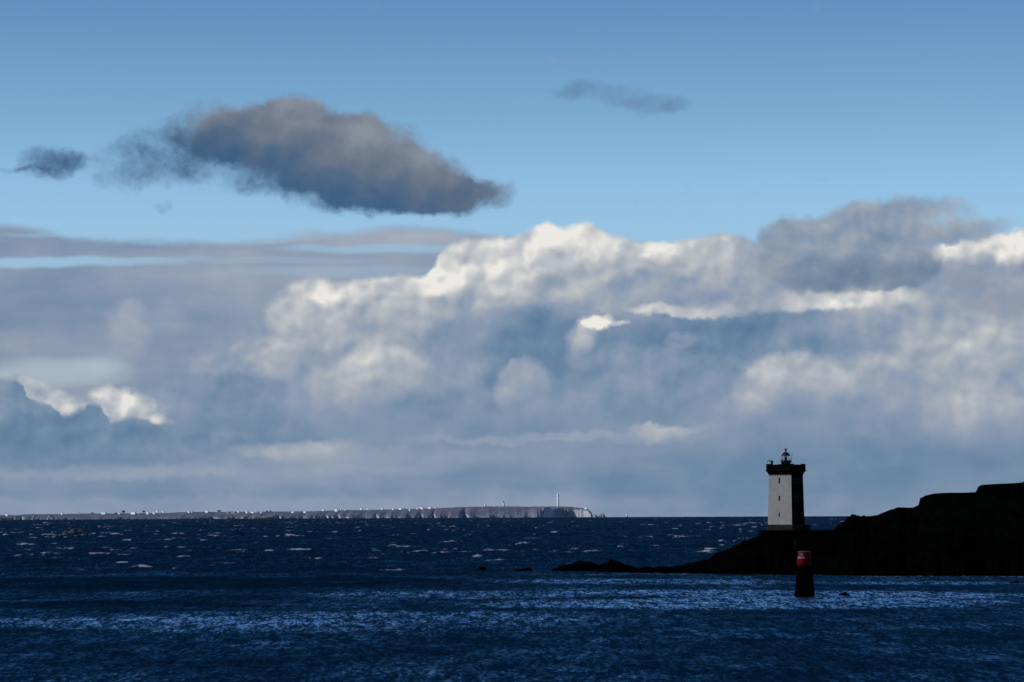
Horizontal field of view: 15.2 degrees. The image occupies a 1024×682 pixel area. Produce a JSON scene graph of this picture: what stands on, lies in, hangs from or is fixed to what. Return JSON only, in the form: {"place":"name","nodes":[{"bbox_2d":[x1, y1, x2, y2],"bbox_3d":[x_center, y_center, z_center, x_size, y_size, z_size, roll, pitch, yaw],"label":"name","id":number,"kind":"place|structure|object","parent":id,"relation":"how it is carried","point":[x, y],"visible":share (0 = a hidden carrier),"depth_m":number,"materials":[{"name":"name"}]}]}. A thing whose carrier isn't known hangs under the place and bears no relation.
{"place":"outdoors","nodes":[
{"label":"outdoors","id":0,"kind":"place"},
{"bbox_2d":[0,506,592,519],"bbox_3d":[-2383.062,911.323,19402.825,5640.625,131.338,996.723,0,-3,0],"label":"island","id":1,"kind":"structure","parent":0,"point":[497,512],"depth_m":19143.75,"materials":[{"name":"grey stone"}]},
{"bbox_2d":[0,516,1023,681],"bbox_3d":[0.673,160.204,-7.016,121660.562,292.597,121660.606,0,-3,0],"label":"sea","id":2,"kind":"structure","parent":0,"point":[290,600],"depth_m":616.25,"materials":[{"name":"liquid"}]},
{"bbox_2d":[46,514,54,519],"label":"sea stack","id":3,"kind":"object","parent":2,"relation":"in","point":[50,516],"visible":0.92,"depth_m":18479.09,"materials":[{"name":"grey stone"}]},
{"bbox_2d":[61,528,85,533],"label":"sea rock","id":4,"kind":"object","parent":2,"relation":"in","point":[76,530],"visible":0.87,"depth_m":2784.73,"materials":[{"name":"grey stone"}]},
{"bbox_2d":[250,517,278,518],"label":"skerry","id":5,"kind":"structure","parent":2,"relation":"in","point":[266,518],"depth_m":11486.63,"materials":[{"name":"grey stone"}]},
{"bbox_2d":[514,567,533,570],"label":"reef rock","id":6,"kind":"object","parent":2,"relation":"in","point":[527,569],"visible":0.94,"depth_m":996.43,"materials":[{"name":"black stone"}]},
{"bbox_2d":[549,560,596,570],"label":"reef rock","id":7,"kind":"object","parent":2,"relation":"in","point":[579,565],"visible":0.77,"depth_m":991.22,"materials":[{"name":"black stone"}]},
{"bbox_2d":[591,559,637,571],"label":"reef rock","id":8,"kind":"object","parent":2,"relation":"in","point":[611,565],"visible":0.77,"depth_m":978.25,"materials":[{"name":"black stone"}]},
{"bbox_2d":[794,551,814,596],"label":"beacon tower","id":9,"kind":"structure","parent":2,"relation":"in","point":[804,586],"depth_m":690.78,"materials":[{"name":"red paint"}]},
{"bbox_2d":[0,0,1023,516],"label":"sky","id":10,"kind":"structure","parent":0,"point":[615,258],"materials":[{"name":"blue"}]},
{"bbox_2d":[631,482,1023,575],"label":"headland","id":11,"kind":"structure","parent":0,"point":[979,531],"depth_m":944.90,"materials":[{"name":"black stone"}]},
{"bbox_2d":[757,530,833,537],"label":"terrace","id":12,"kind":"structure","parent":11,"relation":"on","point":[792,532],"depth_m":966.30,"materials":[{"name":"stone"}]},
{"bbox_2d":[765,448,805,529],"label":"lighthouse","id":13,"kind":"object","parent":12,"relation":"on","point":[786,502],"visible":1,"depth_m":971.67,"materials":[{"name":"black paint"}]}
]}

